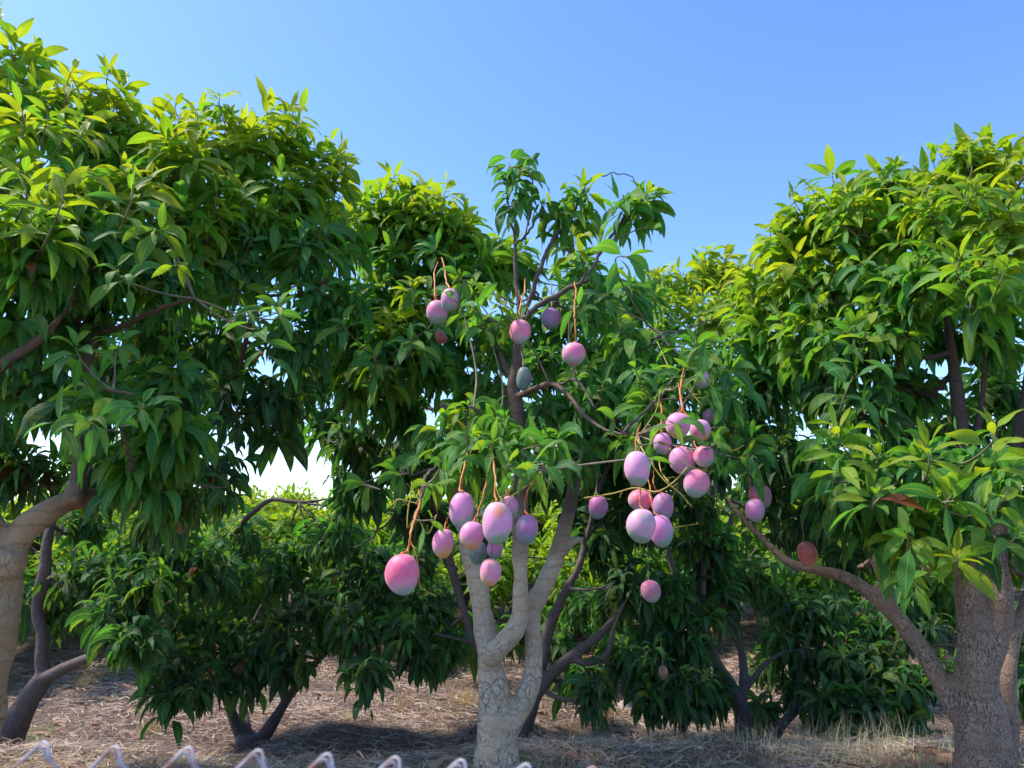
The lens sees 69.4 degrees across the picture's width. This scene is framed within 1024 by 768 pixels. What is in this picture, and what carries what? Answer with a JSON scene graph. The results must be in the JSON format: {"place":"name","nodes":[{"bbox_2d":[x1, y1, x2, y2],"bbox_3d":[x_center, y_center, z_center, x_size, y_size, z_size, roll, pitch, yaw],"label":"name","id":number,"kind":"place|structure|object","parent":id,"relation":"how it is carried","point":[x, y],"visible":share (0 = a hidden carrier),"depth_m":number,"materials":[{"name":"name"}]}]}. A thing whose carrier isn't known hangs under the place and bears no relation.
{"place":"outdoors","nodes":[
{"label":"outdoors","id":0,"kind":"place"},
{"bbox_2d":[0,562,1023,767],"bbox_3d":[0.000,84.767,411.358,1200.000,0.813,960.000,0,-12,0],"label":"ground","id":1,"kind":"structure","parent":0,"point":[68,640],"depth_m":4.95,"materials":[{"name":"beige plant"}]},
{"bbox_2d":[0,502,106,573],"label":"mango tree","id":2,"kind":"object","parent":1,"relation":"on","point":[30,553],"visible":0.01,"depth_m":6.75,"materials":[{"name":"green plant"}]},
{"bbox_2d":[0,480,208,635],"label":"mango tree","id":3,"kind":"object","parent":1,"relation":"on","point":[7,515],"visible":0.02,"depth_m":6.69,"materials":[{"name":"green plant"}]},
{"bbox_2d":[0,366,244,749],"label":"mango tree","id":4,"kind":"object","parent":1,"relation":"on","point":[119,583],"visible":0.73,"depth_m":4.02,"materials":[{"name":"green plant"}]},
{"bbox_2d":[24,525,281,641],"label":"mango tree","id":5,"kind":"object","parent":1,"relation":"on","point":[58,558],"visible":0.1,"depth_m":6.42,"materials":[{"name":"green plant"}]},
{"bbox_2d":[0,0,384,733],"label":"mango tree","id":6,"kind":"object","parent":1,"relation":"on","point":[86,248],"visible":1,"depth_m":2.99,"materials":[{"name":"green plant"}]},
{"bbox_2d":[177,516,187,532],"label":"mango","id":7,"kind":"object","parent":6,"relation":"attached to","point":[180,529],"visible":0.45,"depth_m":3.32,"materials":[{"name":"brown food"}]},
{"bbox_2d":[103,484,311,545],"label":"mango tree","id":8,"kind":"object","parent":1,"relation":"on","point":[253,490],"depth_m":9.12,"materials":[{"name":"green plant"}]},
{"bbox_2d":[128,497,452,750],"bbox_3d":[-1.301,1.520,4.522,1.873,1.636,1.067,0,-12,0],"label":"mango tree","id":9,"kind":"object","parent":1,"relation":"on","point":[257,653],"visible":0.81,"depth_m":4.46,"materials":[{"name":"green plant"}]},
{"bbox_2d":[12,741,596,767],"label":"chain link fence","id":10,"kind":"object","parent":1,"relation":"on","point":[180,754],"visible":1,"depth_m":0.56,"materials":[{"name":"metal"}]},
{"bbox_2d":[173,479,461,610],"bbox_3d":[-1.792,1.853,7.587,3.203,1.758,2.825,0,-12,-2],"label":"mango tree","id":11,"kind":"object","parent":1,"relation":"on","point":[279,519],"visible":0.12,"depth_m":6.84,"materials":[{"name":"green plant"}]},
{"bbox_2d":[305,495,356,578],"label":"mango tree","id":12,"kind":"object","parent":1,"relation":"on","point":[333,566],"depth_m":11.43,"materials":[{"name":"green plant"}]},
{"bbox_2d":[8,630,716,738],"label":"grass tufts","id":13,"kind":"object","parent":1,"relation":"on","point":[400,706],"visible":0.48,"depth_m":5.19,"materials":[{"name":"plant"}]},
{"bbox_2d":[24,641,800,743],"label":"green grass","id":14,"kind":"structure","parent":1,"relation":"on","point":[38,734],"depth_m":4.64,"materials":[{"name":"plant"}]},
{"bbox_2d":[382,482,554,608],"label":"mango tree","id":15,"kind":"object","parent":1,"relation":"on","point":[467,598],"visible":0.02,"depth_m":8.42,"materials":[{"name":"green plant"}]},
{"bbox_2d":[0,729,1023,767],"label":"dry grass","id":16,"kind":"structure","parent":1,"relation":"on","point":[319,765],"depth_m":3.06,"materials":[{"name":"beige plant"}]},
{"bbox_2d":[399,521,638,666],"bbox_3d":[0.139,1.925,6.652,2.785,1.528,2.457,0,-12,0],"label":"mango tree","id":17,"kind":"object","parent":1,"relation":"on","point":[502,588],"visible":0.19,"depth_m":5.93,"materials":[{"name":"green plant"}]},
{"bbox_2d":[19,615,1023,767],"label":"fallen leaves","id":18,"kind":"object","parent":1,"relation":"on","point":[435,763],"visible":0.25,"depth_m":3.09,"materials":[{"name":"brown plant"}]},
{"bbox_2d":[29,620,1020,767],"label":"soil clods","id":19,"kind":"object","parent":1,"relation":"on","point":[538,720],"visible":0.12,"depth_m":4.83,"materials":[{"name":"brown soil"}]},
{"bbox_2d":[292,160,766,744],"bbox_3d":[0.134,0.530,4.242,3.440,3.643,2.714,0,-12,0],"label":"mango tree","id":20,"kind":"object","parent":1,"relation":"on","point":[392,366],"visible":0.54,"depth_m":4.18,"materials":[{"name":"green plant"}]},
{"bbox_2d":[659,631,667,679],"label":"mango","id":21,"kind":"object","parent":20,"relation":"attached to","point":[663,672],"visible":1,"depth_m":3.77,"materials":[{"name":"pink food"}]},
{"bbox_2d":[340,148,782,767],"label":"mango tree","id":22,"kind":"object","parent":1,"relation":"on","point":[498,424],"visible":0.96,"depth_m":2.95,"materials":[{"name":"green plant"}]},
{"bbox_2d":[385,489,420,595],"bbox_3d":[-0.317,0.465,2.234,0.096,0.326,0.345,-4,-14,-1],"label":"mango","id":23,"kind":"object","parent":22,"relation":"attached to","point":[401,573],"visible":0.99,"depth_m":2.06,"materials":[{"name":"pink food"}]},
{"bbox_2d":[426,262,447,324],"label":"mango","id":24,"kind":"object","parent":22,"relation":"attached to","point":[436,313],"visible":0.91,"depth_m":3.04,"materials":[{"name":"pink food"}]},
{"bbox_2d":[435,324,447,343],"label":"mango","id":25,"kind":"object","parent":22,"relation":"attached to","point":[440,338],"visible":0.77,"depth_m":3.39,"materials":[{"name":"red food"}]},
{"bbox_2d":[432,478,464,558],"bbox_3d":[-0.170,0.371,2.400,0.066,0.375,0.326,-4,-12,17],"label":"mango","id":26,"kind":"object","parent":22,"relation":"attached to","point":[442,545],"visible":0.79,"depth_m":2.23,"materials":[{"name":"pink food"}]},
{"bbox_2d":[441,257,458,311],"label":"mango","id":27,"kind":"object","parent":22,"relation":"attached to","point":[448,304],"visible":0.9,"depth_m":2.90,"materials":[{"name":"pink food"}]},
{"bbox_2d":[449,452,473,528],"bbox_3d":[-0.148,0.320,2.377,0.076,0.292,0.296,3,-12,1],"label":"mango","id":28,"kind":"object","parent":22,"relation":"attached to","point":[461,509],"visible":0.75,"depth_m":2.23,"materials":[{"name":"pink food"}]},
{"bbox_2d":[459,474,486,549],"bbox_3d":[-0.108,0.377,2.263,0.072,0.259,0.245,6,-14,1],"label":"mango","id":29,"kind":"object","parent":22,"relation":"attached to","point":[471,536],"visible":0.94,"depth_m":2.13,"materials":[{"name":"pink food"}]},
{"bbox_2d":[468,506,486,564],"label":"mango","id":30,"kind":"object","parent":22,"relation":"attached to","point":[478,555],"visible":0.64,"depth_m":2.66,"materials":[{"name":"food"}]},
{"bbox_2d":[480,544,500,586],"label":"mango","id":31,"kind":"object","parent":22,"relation":"attached to","point":[490,571],"visible":0.93,"depth_m":2.16,"materials":[{"name":"pink food"}]},
{"bbox_2d":[487,543,502,558],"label":"mango","id":32,"kind":"object","parent":22,"relation":"attached to","point":[497,550],"visible":0.52,"depth_m":2.62,"materials":[{"name":"food"}]},
{"bbox_2d":[482,458,512,544],"bbox_3d":[-0.038,0.326,2.178,0.085,0.299,0.266,2,-15,0],"label":"mango","id":33,"kind":"object","parent":22,"relation":"attached to","point":[497,522],"visible":0.94,"depth_m":2.04,"materials":[{"name":"pink food"}]},
{"bbox_2d":[500,487,517,517],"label":"mango","id":34,"kind":"object","parent":22,"relation":"attached to","point":[511,503],"visible":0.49,"depth_m":2.35,"materials":[{"name":"pink food"}]},
{"bbox_2d":[510,279,530,343],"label":"mango","id":35,"kind":"object","parent":22,"relation":"attached to","point":[520,330],"visible":1,"depth_m":2.82,"materials":[{"name":"pink food"}]},
{"bbox_2d":[516,346,530,390],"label":"mango","id":36,"kind":"object","parent":22,"relation":"attached to","point":[523,379],"visible":0.97,"depth_m":3.05,"materials":[{"name":"green food"}]},
{"bbox_2d":[515,463,541,544],"bbox_3d":[0.080,0.366,2.332,0.067,0.274,0.200,-7,-13,30],"label":"mango","id":37,"kind":"object","parent":22,"relation":"attached to","point":[526,530],"visible":0.92,"depth_m":2.23,"materials":[{"name":"purple food"}]},
{"bbox_2d":[541,280,561,328],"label":"mango","id":38,"kind":"object","parent":22,"relation":"attached to","point":[551,317],"visible":0.99,"depth_m":3.25,"materials":[{"name":"purple food"}]},
{"bbox_2d":[562,281,584,365],"bbox_3d":[0.250,-0.258,2.963,0.088,0.426,0.413,6,-7,1],"label":"mango","id":39,"kind":"object","parent":22,"relation":"attached to","point":[573,353],"visible":0.99,"depth_m":2.75,"materials":[{"name":"pink food"}]},
{"bbox_2d":[589,470,607,518],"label":"mango","id":40,"kind":"object","parent":22,"relation":"attached to","point":[598,507],"visible":0.84,"depth_m":2.84,"materials":[{"name":"pink food"}]},
{"bbox_2d":[624,423,649,486],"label":"mango","id":41,"kind":"object","parent":22,"relation":"attached to","point":[636,468],"visible":0.98,"depth_m":2.17,"materials":[{"name":"pink food"}]},
{"bbox_2d":[628,489,652,509],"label":"mango","id":42,"kind":"object","parent":22,"relation":"attached to","point":[633,499],"visible":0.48,"depth_m":2.49,"materials":[{"name":"pink food"}]},
{"bbox_2d":[626,487,655,543],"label":"mango","id":43,"kind":"object","parent":22,"relation":"attached to","point":[641,525],"visible":0.91,"depth_m":2.08,"materials":[{"name":"pink food"}]},
{"bbox_2d":[641,541,660,602],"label":"mango","id":44,"kind":"object","parent":22,"relation":"attached to","point":[650,591],"visible":0.97,"depth_m":2.68,"materials":[{"name":"pink food"}]},
{"bbox_2d":[648,479,672,547],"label":"mango","id":45,"kind":"object","parent":22,"relation":"attached to","point":[662,536],"visible":0.81,"depth_m":2.23,"materials":[{"name":"pink food"}]},
{"bbox_2d":[653,400,671,454],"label":"mango","id":46,"kind":"object","parent":22,"relation":"attached to","point":[661,436],"visible":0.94,"depth_m":2.44,"materials":[{"name":"pink food"}]},
{"bbox_2d":[652,471,673,518],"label":"mango","id":47,"kind":"object","parent":22,"relation":"attached to","point":[663,503],"visible":0.78,"depth_m":2.44,"materials":[{"name":"pink food"}]},
{"bbox_2d":[665,368,690,438],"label":"mango","id":48,"kind":"object","parent":22,"relation":"attached to","point":[676,418],"visible":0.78,"depth_m":2.30,"materials":[{"name":"pink food"}]},
{"bbox_2d":[669,432,695,474],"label":"mango","id":49,"kind":"object","parent":22,"relation":"attached to","point":[679,455],"visible":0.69,"depth_m":2.37,"materials":[{"name":"pink food"}]},
{"bbox_2d":[677,383,710,440],"bbox_3d":[0.583,0.084,2.470,0.066,0.233,0.240,3,-12,-13],"label":"mango","id":50,"kind":"object","parent":22,"relation":"attached to","point":[694,430],"visible":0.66,"depth_m":2.35,"materials":[{"name":"pink food"}]},
{"bbox_2d":[683,442,709,497],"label":"mango","id":51,"kind":"object","parent":22,"relation":"attached to","point":[696,483],"visible":0.97,"depth_m":2.31,"materials":[{"name":"pink food"}]},
{"bbox_2d":[694,342,709,388],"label":"mango","id":52,"kind":"object","parent":22,"relation":"attached to","point":[703,385],"visible":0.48,"depth_m":2.74,"materials":[{"name":"food"}]},
{"bbox_2d":[693,417,714,467],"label":"mango","id":53,"kind":"object","parent":22,"relation":"attached to","point":[702,457],"visible":0.87,"depth_m":2.33,"materials":[{"name":"pink food"}]},
{"bbox_2d":[703,393,722,422],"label":"mango","id":54,"kind":"object","parent":22,"relation":"attached to","point":[707,413],"visible":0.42,"depth_m":2.76,"materials":[{"name":"purple food"}]},
{"bbox_2d":[745,472,764,521],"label":"mango","id":55,"kind":"object","parent":22,"relation":"attached to","point":[754,509],"visible":0.98,"depth_m":2.59,"materials":[{"name":"pink food"}]},
{"bbox_2d":[745,468,771,507],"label":"mango","id":56,"kind":"object","parent":22,"relation":"attached to","point":[768,499],"visible":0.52,"depth_m":2.75,"materials":[{"name":"food"}]},
{"bbox_2d":[456,490,741,613],"bbox_3d":[0.969,1.796,7.655,2.917,1.815,3.308,-6,-13,27],"label":"mango tree","id":57,"kind":"object","parent":1,"relation":"on","point":[540,517],"visible":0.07,"depth_m":6.96,"materials":[{"name":"green plant"}]},
{"bbox_2d":[618,700,631,712],"bbox_3d":[0.851,2.413,5.529,0.120,0.092,0.122,4,-12,-20],"label":"stone","id":58,"kind":"object","parent":1,"relation":"on","point":[628,705],"visible":0.41,"depth_m":5.50,"materials":[{"name":"grey stone"}]},
{"bbox_2d":[623,243,780,680],"bbox_3d":[1.501,0.631,5.829,1.410,3.789,1.007,0,-12,0],"label":"mango tree","id":59,"kind":"object","parent":1,"relation":"on","point":[703,278],"visible":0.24,"depth_m":6.00,"materials":[{"name":"green plant"}]},
{"bbox_2d":[625,488,874,615],"bbox_3d":[2.709,2.002,8.443,3.094,1.703,3.266,11,-16,-44],"label":"mango tree","id":60,"kind":"object","parent":1,"relation":"on","point":[721,518],"visible":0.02,"depth_m":7.34,"materials":[{"name":"green plant"}]},
{"bbox_2d":[517,709,1023,767],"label":"tall dry grass","id":61,"kind":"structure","parent":1,"relation":"on","point":[856,757],"depth_m":3.09,"materials":[{"name":"beige plant"}]},
{"bbox_2d":[575,473,1023,748],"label":"mango tree","id":62,"kind":"object","parent":1,"relation":"on","point":[860,677],"visible":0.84,"depth_m":4.36,"materials":[{"name":"green plant"}]},
{"bbox_2d":[663,503,1014,643],"bbox_3d":[2.954,1.884,7.033,2.785,1.533,2.940,10,-15,-42],"label":"mango tree","id":63,"kind":"object","parent":1,"relation":"on","point":[941,596],"visible":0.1,"depth_m":5.84,"materials":[{"name":"green plant"}]},
{"bbox_2d":[704,121,1023,767],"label":"mango tree","id":64,"kind":"object","parent":1,"relation":"on","point":[941,275],"visible":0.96,"depth_m":2.95,"materials":[{"name":"green plant"}]},
{"bbox_2d":[797,507,817,566],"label":"mango","id":65,"kind":"object","parent":64,"relation":"attached to","point":[807,553],"visible":0.97,"depth_m":2.81,"materials":[{"name":"red food"}]},
{"bbox_2d":[752,492,1023,649],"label":"mango tree","id":66,"kind":"object","parent":1,"relation":"on","point":[1018,582],"depth_m":6.72,"materials":[{"name":"green plant"}]},
{"bbox_2d":[0,0,1023,510],"label":"sky","id":67,"kind":"structure","parent":0,"point":[718,105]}
]}

